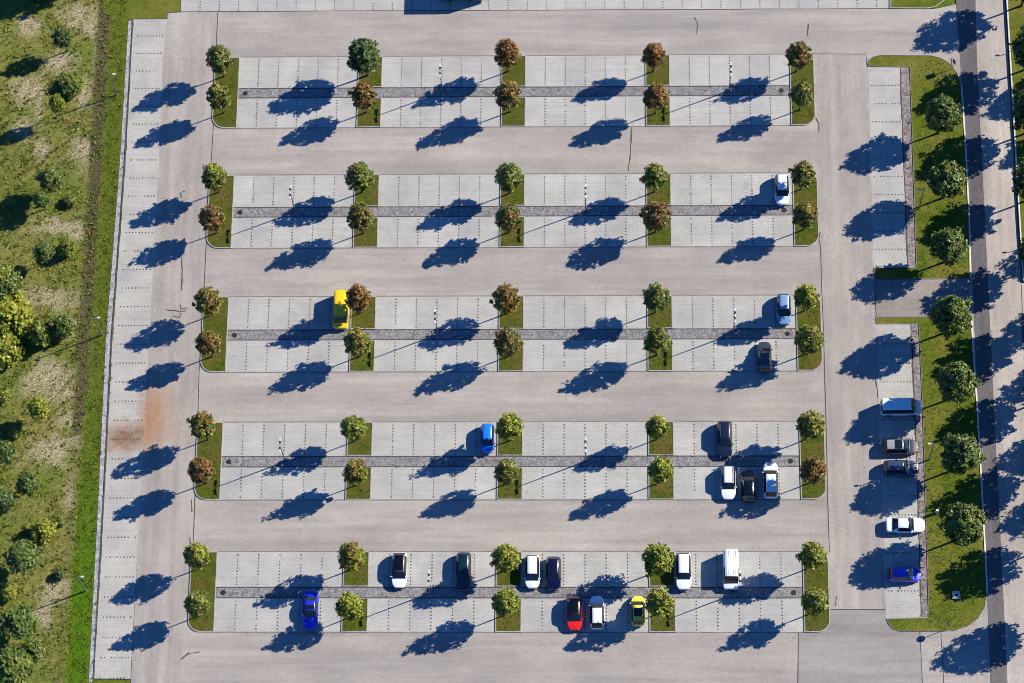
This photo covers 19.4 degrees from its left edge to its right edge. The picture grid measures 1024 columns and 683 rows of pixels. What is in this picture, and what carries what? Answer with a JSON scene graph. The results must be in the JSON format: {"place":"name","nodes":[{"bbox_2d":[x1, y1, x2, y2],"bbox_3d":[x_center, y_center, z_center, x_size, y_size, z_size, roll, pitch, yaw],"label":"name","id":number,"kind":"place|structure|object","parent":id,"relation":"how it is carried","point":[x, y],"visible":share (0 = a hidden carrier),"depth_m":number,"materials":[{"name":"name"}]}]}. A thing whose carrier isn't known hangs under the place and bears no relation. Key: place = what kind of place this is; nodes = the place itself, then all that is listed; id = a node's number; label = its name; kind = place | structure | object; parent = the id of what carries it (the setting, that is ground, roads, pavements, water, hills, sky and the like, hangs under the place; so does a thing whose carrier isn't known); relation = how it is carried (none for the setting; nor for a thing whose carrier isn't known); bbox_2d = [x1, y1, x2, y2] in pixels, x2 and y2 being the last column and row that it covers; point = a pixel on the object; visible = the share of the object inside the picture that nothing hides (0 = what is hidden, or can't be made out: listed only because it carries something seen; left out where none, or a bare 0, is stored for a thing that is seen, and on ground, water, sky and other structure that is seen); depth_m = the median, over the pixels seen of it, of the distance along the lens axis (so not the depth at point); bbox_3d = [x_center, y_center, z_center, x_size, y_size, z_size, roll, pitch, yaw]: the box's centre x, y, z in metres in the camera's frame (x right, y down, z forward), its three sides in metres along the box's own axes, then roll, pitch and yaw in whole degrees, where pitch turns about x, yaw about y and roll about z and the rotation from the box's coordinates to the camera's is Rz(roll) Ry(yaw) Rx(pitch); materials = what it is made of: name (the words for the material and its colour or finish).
{"place":"outdoors","nodes":[
{"label":"outdoors","id":0,"kind":"place"},
{"bbox_2d":[0,0,131,682],"bbox_3d":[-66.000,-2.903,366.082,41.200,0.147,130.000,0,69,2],"label":"meadow","id":1,"kind":"structure","parent":0,"point":[25,33],"depth_m":367.39,"materials":[{"name":"plant"}]},
{"bbox_2d":[0,333,25,369],"bbox_3d":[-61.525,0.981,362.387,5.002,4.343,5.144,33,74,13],"label":"shrub","id":2,"kind":"object","parent":1,"relation":"on","point":[10,347],"visible":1,"depth_m":361.73,"materials":[{"name":"green plant"}]},
{"bbox_2d":[0,643,34,682],"bbox_3d":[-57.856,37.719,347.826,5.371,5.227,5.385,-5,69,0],"label":"young tree","id":3,"kind":"object","parent":1,"relation":"on","point":[15,663],"visible":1,"depth_m":346.31,"materials":[{"name":"green plant"}]},
{"bbox_2d":[0,289,34,338],"bbox_3d":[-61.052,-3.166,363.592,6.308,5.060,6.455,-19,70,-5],"label":"shrub","id":4,"kind":"object","parent":1,"relation":"on","point":[16,314],"visible":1,"depth_m":362.43,"materials":[{"name":"yellow plant"}]},
{"bbox_2d":[0,602,40,640],"bbox_3d":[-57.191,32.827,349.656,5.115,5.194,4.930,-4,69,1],"label":"young tree","id":5,"kind":"object","parent":1,"relation":"on","point":[19,622],"visible":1,"depth_m":348.10,"materials":[{"name":"green plant"}]},
{"bbox_2d":[2,538,42,576],"bbox_3d":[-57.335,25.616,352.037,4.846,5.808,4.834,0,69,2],"label":"young tree","id":6,"kind":"object","parent":1,"relation":"on","point":[22,557],"visible":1,"depth_m":350.33,"materials":[{"name":"green plant"}]},
{"bbox_2d":[25,318,52,346],"bbox_3d":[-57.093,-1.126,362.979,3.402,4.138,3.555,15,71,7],"label":"shrub","id":7,"kind":"object","parent":1,"relation":"on","point":[39,332],"visible":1,"depth_m":362.14,"materials":[{"name":"green plant"}]},
{"bbox_2d":[0,0,109,682],"bbox_3d":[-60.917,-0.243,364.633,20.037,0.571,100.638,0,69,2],"label":"weeds","id":8,"kind":"object","parent":1,"relation":"on","point":[63,258],"visible":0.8,"depth_m":368.31,"materials":[{"name":"green plant"}]},
{"bbox_2d":[0,0,111,678],"bbox_3d":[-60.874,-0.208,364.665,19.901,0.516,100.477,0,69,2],"label":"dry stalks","id":9,"kind":"object","parent":1,"relation":"on","point":[63,444],"visible":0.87,"depth_m":367.94,"materials":[{"name":"beige plant"}]},
{"bbox_2d":[89,21,131,681],"bbox_3d":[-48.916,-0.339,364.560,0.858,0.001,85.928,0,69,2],"label":"gravel strip","id":10,"kind":"object","parent":1,"relation":"on","point":[107,354],"visible":1,"depth_m":363.67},
{"bbox_2d":[103,0,180,18],"bbox_3d":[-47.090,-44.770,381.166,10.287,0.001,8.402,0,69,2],"label":"top lawn","id":11,"kind":"structure","parent":0,"point":[133,9],"depth_m":380.21,"materials":[{"name":"green plant"}]},
{"bbox_2d":[131,4,990,682],"bbox_3d":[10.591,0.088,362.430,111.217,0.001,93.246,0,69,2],"label":"car park asphalt","id":12,"kind":"object","parent":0,"point":[961,656],"visible":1,"depth_m":361.46,"materials":[{"name":"asphalt"}]},
{"bbox_2d":[94,19,166,678],"bbox_3d":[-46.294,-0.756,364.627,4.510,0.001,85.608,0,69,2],"label":"bays","id":13,"kind":"object","parent":12,"relation":"on","point":[107,666],"visible":1,"depth_m":363.58,"materials":[{"name":"concrete"}]},
{"bbox_2d":[131,12,215,682],"bbox_3d":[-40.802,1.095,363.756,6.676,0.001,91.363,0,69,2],"label":"side lane","id":14,"kind":"structure","parent":12,"relation":"on","point":[161,634],"depth_m":363.44,"materials":[{"name":"asphalt"}]},
{"bbox_2d":[188,551,217,631],"bbox_3d":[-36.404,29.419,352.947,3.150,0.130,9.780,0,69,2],"label":"kerbed island","id":15,"kind":"structure","parent":12,"relation":"on","point":[204,622],"depth_m":353.05,"materials":[{"name":"plant"}]},
{"bbox_2d":[194,422,223,499],"bbox_3d":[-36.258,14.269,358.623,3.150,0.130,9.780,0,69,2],"label":"kerbed island","id":16,"kind":"structure","parent":12,"relation":"on","point":[213,487],"depth_m":358.67,"materials":[{"name":"plant"}]},
{"bbox_2d":[186,410,216,439],"bbox_3d":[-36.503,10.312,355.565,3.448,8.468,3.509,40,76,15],"label":"broadleaf tree","id":17,"kind":"object","parent":16,"relation":"on","point":[203,425],"visible":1,"depth_m":353.61,"materials":[{"name":"green plant"}]},
{"bbox_2d":[200,297,228,371],"bbox_3d":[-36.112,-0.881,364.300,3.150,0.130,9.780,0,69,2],"label":"kerbed island","id":18,"kind":"structure","parent":12,"relation":"on","point":[208,365],"depth_m":364.31,"materials":[{"name":"plant"}]},
{"bbox_2d":[192,285,223,316],"bbox_3d":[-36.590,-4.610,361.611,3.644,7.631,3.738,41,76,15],"label":"broadleaf tree","id":19,"kind":"object","parent":18,"relation":"on","point":[205,298],"visible":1,"depth_m":359.83,"materials":[{"name":"green plant"}]},
{"bbox_2d":[206,175,234,247],"bbox_3d":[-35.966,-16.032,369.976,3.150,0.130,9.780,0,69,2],"label":"kerbed island","id":20,"kind":"structure","parent":12,"relation":"on","point":[211,237],"depth_m":369.96,"materials":[{"name":"plant"}]},
{"bbox_2d":[212,57,239,127],"bbox_3d":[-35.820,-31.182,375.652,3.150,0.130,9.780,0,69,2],"label":"kerbed island","id":21,"kind":"structure","parent":12,"relation":"on","point":[233,80],"depth_m":375.34,"materials":[{"name":"plant"}]},
{"bbox_2d":[205,43,233,76],"bbox_3d":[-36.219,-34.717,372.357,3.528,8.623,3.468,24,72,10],"label":"broadleaf tree","id":22,"kind":"object","parent":21,"relation":"on","point":[219,61],"visible":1,"depth_m":371.04,"materials":[{"name":"green plant"}]},
{"bbox_2d":[341,598,367,631],"bbox_3d":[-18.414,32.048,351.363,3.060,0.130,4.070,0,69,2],"label":"kerbed island","id":23,"kind":"structure","parent":12,"relation":"on","point":[356,625],"depth_m":350.98,"materials":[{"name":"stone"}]},
{"bbox_2d":[334,591,363,621],"bbox_3d":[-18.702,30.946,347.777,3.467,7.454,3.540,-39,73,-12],"label":"broadleaf tree","id":24,"kind":"object","parent":23,"relation":"on","point":[350,608],"visible":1,"depth_m":346.09,"materials":[{"name":"green plant"}]},
{"bbox_2d":[343,551,369,586],"bbox_3d":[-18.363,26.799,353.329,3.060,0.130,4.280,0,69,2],"label":"kerbed island","id":25,"kind":"structure","parent":12,"relation":"on","point":[352,580],"depth_m":352.96,"materials":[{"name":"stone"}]},
{"bbox_2d":[337,540,366,570],"bbox_3d":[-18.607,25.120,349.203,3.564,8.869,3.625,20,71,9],"label":"broadleaf tree","id":26,"kind":"object","parent":25,"relation":"on","point":[352,556],"visible":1,"depth_m":347.30,"materials":[{"name":"green plant"}]},
{"bbox_2d":[349,340,374,371],"bbox_3d":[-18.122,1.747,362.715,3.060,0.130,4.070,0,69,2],"label":"kerbed island","id":27,"kind":"structure","parent":12,"relation":"on","point":[358,366],"depth_m":362.39,"materials":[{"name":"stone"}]},
{"bbox_2d":[343,327,372,358],"bbox_3d":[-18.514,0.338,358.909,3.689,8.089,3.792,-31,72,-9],"label":"broadleaf tree","id":28,"kind":"object","parent":27,"relation":"on","point":[357,341],"visible":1,"depth_m":357.16,"materials":[{"name":"green plant"}]},
{"bbox_2d":[353,217,377,247],"bbox_3d":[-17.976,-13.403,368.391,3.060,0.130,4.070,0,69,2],"label":"kerbed island","id":29,"kind":"structure","parent":12,"relation":"on","point":[371,234],"depth_m":368.10,"materials":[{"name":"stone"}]},
{"bbox_2d":[346,201,374,233],"bbox_3d":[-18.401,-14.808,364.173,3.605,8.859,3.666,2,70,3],"label":"broadleaf tree","id":30,"kind":"object","parent":29,"relation":"on","point":[360,216],"visible":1,"depth_m":362.48,"materials":[{"name":"green plant"}]},
{"bbox_2d":[354,174,379,205],"bbox_3d":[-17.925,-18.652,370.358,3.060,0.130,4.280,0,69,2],"label":"kerbed island","id":31,"kind":"structure","parent":12,"relation":"on","point":[371,193],"depth_m":370.11,"materials":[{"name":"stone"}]},
{"bbox_2d":[344,161,374,192],"bbox_3d":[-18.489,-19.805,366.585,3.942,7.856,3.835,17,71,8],"label":"broadleaf tree","id":32,"kind":"object","parent":31,"relation":"on","point":[359,174],"visible":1,"depth_m":364.73,"materials":[{"name":"green plant"}]},
{"bbox_2d":[358,56,382,86],"bbox_3d":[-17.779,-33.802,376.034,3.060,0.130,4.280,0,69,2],"label":"kerbed island","id":33,"kind":"structure","parent":12,"relation":"on","point":[369,78],"depth_m":375.74,"materials":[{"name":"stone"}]},
{"bbox_2d":[346,38,380,76],"bbox_3d":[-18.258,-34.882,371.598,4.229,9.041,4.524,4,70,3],"label":"broadleaf tree","id":34,"kind":"object","parent":33,"relation":"on","point":[364,56],"visible":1,"depth_m":369.43,"materials":[{"name":"green plant"}]},
{"bbox_2d":[213,54,803,632],"bbox_3d":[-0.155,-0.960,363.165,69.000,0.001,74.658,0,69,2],"label":"bay edging","id":35,"kind":"object","parent":12,"relation":"on","point":[457,296],"visible":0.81,"depth_m":362.09,"materials":[{"name":"concrete"}]},
{"bbox_2d":[99,0,917,678],"bbox_3d":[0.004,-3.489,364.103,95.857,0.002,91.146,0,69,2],"label":"bay markings","id":36,"kind":"object","parent":12,"relation":"on","point":[477,320],"visible":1,"depth_m":362.89,"materials":[{"name":"stone"}]},
{"bbox_2d":[495,598,521,631],"bbox_3d":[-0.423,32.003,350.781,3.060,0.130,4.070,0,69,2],"label":"kerbed island","id":37,"kind":"structure","parent":12,"relation":"on","point":[515,623],"depth_m":350.44,"materials":[{"name":"plant"}]},
{"bbox_2d":[490,587,519,617],"bbox_3d":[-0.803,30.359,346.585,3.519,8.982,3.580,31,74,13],"label":"broadleaf tree","id":38,"kind":"object","parent":37,"relation":"on","point":[505,603],"visible":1,"depth_m":344.62,"materials":[{"name":"green plant"}]},
{"bbox_2d":[214,55,803,631],"bbox_3d":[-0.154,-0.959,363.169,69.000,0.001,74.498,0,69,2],"label":"parking bays","id":39,"kind":"object","parent":12,"relation":"on","point":[622,569],"visible":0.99,"depth_m":363.00,"materials":[{"name":"concrete"}]},
{"bbox_2d":[301,590,318,629],"bbox_3d":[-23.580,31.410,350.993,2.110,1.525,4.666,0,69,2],"label":"parked car","id":40,"kind":"object","parent":39,"relation":"on","point":[310,615],"visible":1,"depth_m":350.48,"materials":[{"name":"blue paint"}]},
{"bbox_2d":[455,552,471,591],"bbox_3d":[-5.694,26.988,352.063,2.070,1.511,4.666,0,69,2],"label":"parked car","id":41,"kind":"object","parent":39,"relation":"on","point":[463,576],"visible":1,"depth_m":351.53,"materials":[{"name":"teal paint"}]},
{"bbox_2d":[722,549,738,589],"bbox_3d":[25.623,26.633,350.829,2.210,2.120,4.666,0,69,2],"label":"parked van","id":42,"kind":"object","parent":39,"relation":"on","point":[730,580],"visible":0.98,"depth_m":350.14,"materials":[{"name":"white paint"}]},
{"bbox_2d":[496,551,521,586],"bbox_3d":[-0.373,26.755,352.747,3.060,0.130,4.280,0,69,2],"label":"kerbed island","id":43,"kind":"structure","parent":12,"relation":"on","point":[515,577],"depth_m":352.33,"materials":[{"name":"plant"}]},
{"bbox_2d":[489,543,521,573],"bbox_3d":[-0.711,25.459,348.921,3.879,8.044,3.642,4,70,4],"label":"broadleaf tree","id":44,"kind":"object","parent":43,"relation":"on","point":[506,556],"visible":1,"depth_m":346.95,"materials":[{"name":"green plant"}]},
{"bbox_2d":[216,86,802,597],"bbox_3d":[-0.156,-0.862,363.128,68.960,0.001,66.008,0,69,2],"label":"gravel strip","id":45,"kind":"object","parent":12,"relation":"on","point":[526,334],"visible":0.68,"depth_m":362.82,"materials":[{"name":"gravel"}]},
{"bbox_2d":[497,421,522,455],"bbox_3d":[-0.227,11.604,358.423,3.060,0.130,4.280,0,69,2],"label":"kerbed island","id":46,"kind":"structure","parent":12,"relation":"on","point":[516,448],"depth_m":358.01,"materials":[{"name":"plant"}]},
{"bbox_2d":[494,411,523,441],"bbox_3d":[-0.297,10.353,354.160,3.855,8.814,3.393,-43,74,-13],"label":"broadleaf tree","id":47,"kind":"object","parent":46,"relation":"on","point":[509,424],"visible":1,"depth_m":352.60,"materials":[{"name":"green plant"}]},
{"bbox_2d":[498,340,523,371],"bbox_3d":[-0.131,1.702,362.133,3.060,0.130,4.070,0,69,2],"label":"kerbed island","id":48,"kind":"structure","parent":12,"relation":"on","point":[513,361],"depth_m":361.77,"materials":[{"name":"plant"}]},
{"bbox_2d":[493,326,524,358],"bbox_3d":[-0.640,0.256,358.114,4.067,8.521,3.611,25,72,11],"label":"broadleaf tree","id":49,"kind":"object","parent":48,"relation":"on","point":[508,342],"visible":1,"depth_m":356.44,"materials":[{"name":"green plant"}]},
{"bbox_2d":[499,296,523,328],"bbox_3d":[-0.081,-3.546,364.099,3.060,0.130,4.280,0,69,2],"label":"kerbed island","id":50,"kind":"structure","parent":12,"relation":"on","point":[509,323],"depth_m":363.75,"materials":[{"name":"plant"}]},
{"bbox_2d":[489,283,522,315],"bbox_3d":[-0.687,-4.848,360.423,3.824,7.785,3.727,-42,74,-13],"label":"broadleaf tree","id":51,"kind":"object","parent":50,"relation":"on","point":[505,295],"visible":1,"depth_m":358.63,"materials":[{"name":"brown plant"}]},
{"bbox_2d":[499,216,524,246],"bbox_3d":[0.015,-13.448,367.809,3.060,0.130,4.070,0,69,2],"label":"kerbed island","id":52,"kind":"structure","parent":12,"relation":"on","point":[506,238],"depth_m":367.52,"materials":[{"name":"plant"}]},
{"bbox_2d":[494,202,523,232],"bbox_3d":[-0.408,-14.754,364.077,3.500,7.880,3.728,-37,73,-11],"label":"broadleaf tree","id":53,"kind":"object","parent":52,"relation":"on","point":[508,218],"visible":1,"depth_m":362.39,"materials":[{"name":"green plant"}]},
{"bbox_2d":[500,174,524,205],"bbox_3d":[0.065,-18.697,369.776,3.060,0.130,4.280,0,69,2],"label":"kerbed island","id":54,"kind":"structure","parent":12,"relation":"on","point":[512,198],"depth_m":369.44,"materials":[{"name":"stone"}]},
{"bbox_2d":[494,162,523,193],"bbox_3d":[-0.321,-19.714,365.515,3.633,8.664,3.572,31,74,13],"label":"broadleaf tree","id":55,"kind":"object","parent":54,"relation":"on","point":[508,178],"visible":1,"depth_m":364.12,"materials":[{"name":"green plant"}]},
{"bbox_2d":[501,97,525,126],"bbox_3d":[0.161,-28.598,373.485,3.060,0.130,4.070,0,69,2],"label":"kerbed island","id":56,"kind":"structure","parent":12,"relation":"on","point":[507,117],"depth_m":373.24,"materials":[{"name":"plant"}]},
{"bbox_2d":[492,80,520,112],"bbox_3d":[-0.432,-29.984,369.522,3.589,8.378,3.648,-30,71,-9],"label":"broadleaf tree","id":57,"kind":"object","parent":56,"relation":"on","point":[507,93],"visible":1,"depth_m":367.92,"materials":[{"name":"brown plant"}]},
{"bbox_2d":[501,55,525,86],"bbox_3d":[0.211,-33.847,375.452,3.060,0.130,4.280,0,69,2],"label":"kerbed island","id":58,"kind":"structure","parent":12,"relation":"on","point":[521,68],"depth_m":375.31,"materials":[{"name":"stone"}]},
{"bbox_2d":[494,38,521,71],"bbox_3d":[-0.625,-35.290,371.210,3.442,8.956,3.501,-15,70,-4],"label":"broadleaf tree","id":59,"kind":"object","parent":58,"relation":"on","point":[507,50],"visible":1,"depth_m":369.73,"materials":[{"name":"brown plant"}]},
{"bbox_2d":[181,0,888,10],"bbox_3d":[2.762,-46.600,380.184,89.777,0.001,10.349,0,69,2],"label":"top bays","id":60,"kind":"object","parent":12,"relation":"on","point":[266,5],"visible":1,"depth_m":378.75,"materials":[{"name":"concrete"}]},
{"bbox_2d":[92,8,1022,682],"bbox_3d":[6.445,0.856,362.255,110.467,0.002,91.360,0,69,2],"label":"surface joints","id":61,"kind":"object","parent":12,"relation":"on","point":[490,216],"visible":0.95,"depth_m":363.14,"materials":[{"name":"concrete"}]},
{"bbox_2d":[647,216,671,246],"bbox_3d":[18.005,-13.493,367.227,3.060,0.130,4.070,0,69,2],"label":"kerbed island","id":62,"kind":"structure","parent":12,"relation":"on","point":[666,238],"depth_m":366.89,"materials":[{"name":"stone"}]},
{"bbox_2d":[639,201,671,232],"bbox_3d":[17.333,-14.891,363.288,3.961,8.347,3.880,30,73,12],"label":"broadleaf tree","id":63,"kind":"object","parent":62,"relation":"on","point":[657,215],"visible":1,"depth_m":361.29,"materials":[{"name":"brown plant"}]},
{"bbox_2d":[647,295,672,328],"bbox_3d":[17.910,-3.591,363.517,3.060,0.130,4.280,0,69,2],"label":"kerbed island","id":64,"kind":"structure","parent":12,"relation":"on","point":[654,319],"depth_m":363.21,"materials":[{"name":"plant"}]},
{"bbox_2d":[642,282,669,312],"bbox_3d":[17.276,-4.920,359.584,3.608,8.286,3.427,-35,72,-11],"label":"broadleaf tree","id":65,"kind":"object","parent":64,"relation":"on","point":[656,298],"visible":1,"depth_m":357.90,"materials":[{"name":"green plant"}]},
{"bbox_2d":[647,339,672,370],"bbox_3d":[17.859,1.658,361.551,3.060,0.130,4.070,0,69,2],"label":"kerbed island","id":66,"kind":"structure","parent":12,"relation":"on","point":[653,364],"depth_m":361.24,"materials":[{"name":"plant"}]},
{"bbox_2d":[643,326,672,355],"bbox_3d":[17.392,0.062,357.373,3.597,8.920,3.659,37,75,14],"label":"broadleaf tree","id":67,"kind":"object","parent":66,"relation":"on","point":[658,338],"visible":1,"depth_m":355.51,"materials":[{"name":"green plant"}]},
{"bbox_2d":[649,551,674,586],"bbox_3d":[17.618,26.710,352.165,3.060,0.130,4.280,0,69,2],"label":"kerbed island","id":68,"kind":"structure","parent":12,"relation":"on","point":[653,582],"depth_m":351.70,"materials":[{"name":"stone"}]},
{"bbox_2d":[641,542,675,579],"bbox_3d":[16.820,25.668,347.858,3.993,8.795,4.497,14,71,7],"label":"broadleaf tree","id":69,"kind":"object","parent":68,"relation":"on","point":[659,557],"visible":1,"depth_m":346.06,"materials":[{"name":"green plant"}]},
{"bbox_2d":[649,598,675,631],"bbox_3d":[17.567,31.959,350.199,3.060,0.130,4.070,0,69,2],"label":"kerbed island","id":70,"kind":"structure","parent":12,"relation":"on","point":[657,620],"depth_m":349.86,"materials":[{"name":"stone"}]},
{"bbox_2d":[644,586,673,616],"bbox_3d":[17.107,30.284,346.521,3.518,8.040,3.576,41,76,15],"label":"broadleaf tree","id":71,"kind":"object","parent":70,"relation":"on","point":[659,602],"visible":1,"depth_m":344.72,"materials":[{"name":"green plant"}]},
{"bbox_2d":[789,54,814,124],"bbox_3d":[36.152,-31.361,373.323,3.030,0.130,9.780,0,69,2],"label":"kerbed island","id":72,"kind":"structure","parent":12,"relation":"on","point":[810,117],"depth_m":372.77,"materials":[{"name":"plant"}]},
{"bbox_2d":[190,56,827,629],"bbox_3d":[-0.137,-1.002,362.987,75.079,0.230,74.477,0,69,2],"label":"island tufts","id":73,"kind":"object","parent":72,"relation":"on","point":[500,318],"visible":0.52,"depth_m":362.98,"materials":[{"name":"green plant"}]},
{"bbox_2d":[793,176,818,245],"bbox_3d":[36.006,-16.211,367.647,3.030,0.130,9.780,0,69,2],"label":"kerbed island","id":74,"kind":"structure","parent":12,"relation":"on","point":[807,239],"depth_m":367.25,"materials":[{"name":"plant"}]},
{"bbox_2d":[796,296,822,370],"bbox_3d":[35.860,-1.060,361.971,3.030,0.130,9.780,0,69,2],"label":"kerbed island","id":75,"kind":"structure","parent":12,"relation":"on","point":[815,361],"depth_m":362.19,"materials":[{"name":"plant"}]},
{"bbox_2d":[794,324,825,354],"bbox_3d":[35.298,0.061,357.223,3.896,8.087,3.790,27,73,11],"label":"broadleaf tree","id":76,"kind":"object","parent":75,"relation":"on","point":[812,341],"visible":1,"depth_m":355.53,"materials":[{"name":"green plant"}]},
{"bbox_2d":[799,430,825,499],"bbox_3d":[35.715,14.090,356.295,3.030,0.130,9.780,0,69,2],"label":"kerbed island","id":77,"kind":"structure","parent":12,"relation":"on","point":[817,448],"depth_m":356.37,"materials":[{"name":"plant"}]},
{"bbox_2d":[795,410,825,441],"bbox_3d":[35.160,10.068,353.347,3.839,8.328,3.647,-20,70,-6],"label":"broadleaf tree","id":78,"kind":"object","parent":77,"relation":"on","point":[811,423],"visible":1,"depth_m":351.54,"materials":[{"name":"green plant"}]},
{"bbox_2d":[799,455,826,486],"bbox_3d":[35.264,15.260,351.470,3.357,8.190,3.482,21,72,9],"label":"broadleaf tree","id":79,"kind":"object","parent":77,"relation":"on","point":[811,468],"visible":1,"depth_m":349.85,"materials":[{"name":"brown plant"}]},
{"bbox_2d":[802,556,829,631],"bbox_3d":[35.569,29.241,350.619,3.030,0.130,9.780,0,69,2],"label":"kerbed island","id":80,"kind":"structure","parent":12,"relation":"on","point":[824,617],"depth_m":350.73,"materials":[{"name":"plant"}]},
{"bbox_2d":[795,541,828,569],"bbox_3d":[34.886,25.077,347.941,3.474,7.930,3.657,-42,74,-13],"label":"broadleaf tree","id":81,"kind":"object","parent":80,"relation":"on","point":[813,553],"visible":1,"depth_m":346.17,"materials":[{"name":"green plant"}]},
{"bbox_2d":[800,587,829,615],"bbox_3d":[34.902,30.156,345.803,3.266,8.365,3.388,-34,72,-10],"label":"broadleaf tree","id":82,"kind":"object","parent":80,"relation":"on","point":[813,601],"visible":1,"depth_m":344.28,"materials":[{"name":"green plant"}]},
{"bbox_2d":[816,54,884,608],"bbox_3d":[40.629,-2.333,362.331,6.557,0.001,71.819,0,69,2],"label":"cross lane","id":83,"kind":"structure","parent":12,"relation":"on","point":[856,571],"depth_m":361.74,"materials":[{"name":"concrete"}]},
{"bbox_2d":[798,610,921,682],"bbox_3d":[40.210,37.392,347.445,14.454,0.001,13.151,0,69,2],"label":"patched lane","id":84,"kind":"structure","parent":12,"relation":"on","point":[860,646],"depth_m":347.95,"materials":[{"name":"asphalt"}]},
{"bbox_2d":[868,67,906,266],"bbox_3d":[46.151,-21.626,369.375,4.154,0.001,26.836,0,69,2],"label":"bays","id":85,"kind":"object","parent":12,"relation":"on","point":[890,150],"visible":1,"depth_m":369.21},
{"bbox_2d":[876,324,920,617],"bbox_3d":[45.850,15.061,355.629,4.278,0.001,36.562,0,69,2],"label":"bays","id":86,"kind":"object","parent":12,"relation":"on","point":[904,604],"visible":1,"depth_m":355.08,"materials":[{"name":"concrete"}]},
{"bbox_2d":[880,397,920,416],"bbox_3d":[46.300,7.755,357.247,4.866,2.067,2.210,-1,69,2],"label":"parked van","id":87,"kind":"object","parent":86,"relation":"on","point":[889,407],"visible":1,"depth_m":356.50,"materials":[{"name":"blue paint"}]},
{"bbox_2d":[885,516,924,533],"bbox_3d":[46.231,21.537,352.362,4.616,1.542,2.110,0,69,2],"label":"parked car","id":88,"kind":"object","parent":86,"relation":"on","point":[893,525],"visible":1,"depth_m":352.06,"materials":[{"name":"white paint"}]},
{"bbox_2d":[901,68,915,266],"bbox_3d":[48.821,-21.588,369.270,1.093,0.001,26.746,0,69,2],"label":"gravel strip","id":89,"kind":"object","parent":12,"relation":"on","point":[905,88],"visible":1,"depth_m":369.40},
{"bbox_2d":[868,55,969,279],"bbox_3d":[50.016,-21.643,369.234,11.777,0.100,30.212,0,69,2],"label":"verge","id":90,"kind":"structure","parent":12,"relation":"on","point":[950,86],"depth_m":369.41,"materials":[{"name":"plant"}]},
{"bbox_2d":[924,93,962,133],"bbox_3d":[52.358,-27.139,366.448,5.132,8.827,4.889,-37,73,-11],"label":"round tree","id":91,"kind":"object","parent":90,"relation":"on","point":[943,113],"visible":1,"depth_m":364.36,"materials":[{"name":"green plant"}]},
{"bbox_2d":[927,159,967,198],"bbox_3d":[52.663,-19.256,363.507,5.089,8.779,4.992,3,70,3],"label":"round tree","id":92,"kind":"object","parent":90,"relation":"on","point":[946,178],"visible":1,"depth_m":360.99,"materials":[{"name":"green plant"}]},
{"bbox_2d":[929,226,969,266],"bbox_3d":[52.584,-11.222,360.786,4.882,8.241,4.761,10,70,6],"label":"round tree","id":93,"kind":"object","parent":90,"relation":"on","point":[950,243],"visible":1,"depth_m":358.56,"materials":[{"name":"green plant"}]},
{"bbox_2d":[911,324,927,616],"bbox_3d":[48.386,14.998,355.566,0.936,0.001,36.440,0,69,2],"label":"gravel strip","id":94,"kind":"object","parent":12,"relation":"on","point":[919,430],"visible":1,"depth_m":355.49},
{"bbox_2d":[876,317,986,631],"bbox_3d":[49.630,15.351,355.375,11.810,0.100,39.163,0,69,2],"label":"verge","id":95,"kind":"structure","parent":12,"relation":"on","point":[971,606],"depth_m":354.31,"materials":[{"name":"plant"}]},
{"bbox_2d":[917,61,979,626],"bbox_3d":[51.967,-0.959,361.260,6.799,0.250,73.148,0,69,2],"label":"verge tufts","id":96,"kind":"object","parent":95,"relation":"on","point":[937,385],"visible":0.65,"depth_m":357.77,"materials":[{"name":"green plant"}]},
{"bbox_2d":[928,294,972,340],"bbox_3d":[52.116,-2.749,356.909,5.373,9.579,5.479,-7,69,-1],"label":"round tree","id":97,"kind":"object","parent":95,"relation":"on","point":[951,312],"visible":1,"depth_m":354.33,"materials":[{"name":"green plant"}]},
{"bbox_2d":[934,360,981,403],"bbox_3d":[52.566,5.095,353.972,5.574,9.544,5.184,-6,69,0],"label":"round tree","id":98,"kind":"object","parent":95,"relation":"on","point":[957,382],"visible":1,"depth_m":351.60,"materials":[{"name":"green plant"}]},
{"bbox_2d":[936,501,986,546],"bbox_3d":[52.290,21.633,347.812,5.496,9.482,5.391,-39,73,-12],"label":"round tree","id":99,"kind":"object","parent":95,"relation":"on","point":[963,521],"visible":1,"depth_m":345.32,"materials":[{"name":"green plant"}]},
{"bbox_2d":[940,432,987,475],"bbox_3d":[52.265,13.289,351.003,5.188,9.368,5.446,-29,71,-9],"label":"round tree","id":100,"kind":"object","parent":95,"relation":"on","point":[960,450],"visible":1,"depth_m":348.67,"materials":[{"name":"green plant"}]},
{"bbox_2d":[961,84,987,593],"bbox_3d":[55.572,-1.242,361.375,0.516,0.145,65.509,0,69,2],"label":"road kerb","id":101,"kind":"structure","parent":12,"relation":"on","point":[973,340],"depth_m":360.45,"materials":[{"name":"concrete"}]},
{"bbox_2d":[875,279,970,316],"bbox_3d":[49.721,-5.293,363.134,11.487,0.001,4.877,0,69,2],"label":"driveway","id":102,"kind":"structure","parent":0,"point":[907,298],"depth_m":363.29,"materials":[{"name":"asphalt"}]},
{"bbox_2d":[976,0,1023,682],"bbox_3d":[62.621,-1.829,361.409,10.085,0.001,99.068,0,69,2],"label":"road","id":103,"kind":"structure","parent":0,"point":[1006,298],"depth_m":362.54,"materials":[{"name":"asphalt"}]},
{"bbox_2d":[956,0,1007,682],"bbox_3d":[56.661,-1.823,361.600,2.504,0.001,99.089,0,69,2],"label":"footpath","id":104,"kind":"structure","parent":103,"relation":"on","point":[966,15],"depth_m":361.09,"materials":[{"name":"concrete"}]},
{"bbox_2d":[1006,0,1023,281],"bbox_3d":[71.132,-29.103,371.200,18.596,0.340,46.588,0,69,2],"label":"verge","id":105,"kind":"structure","parent":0,"point":[1015,15],"depth_m":372.67,"materials":[{"name":"plant"}]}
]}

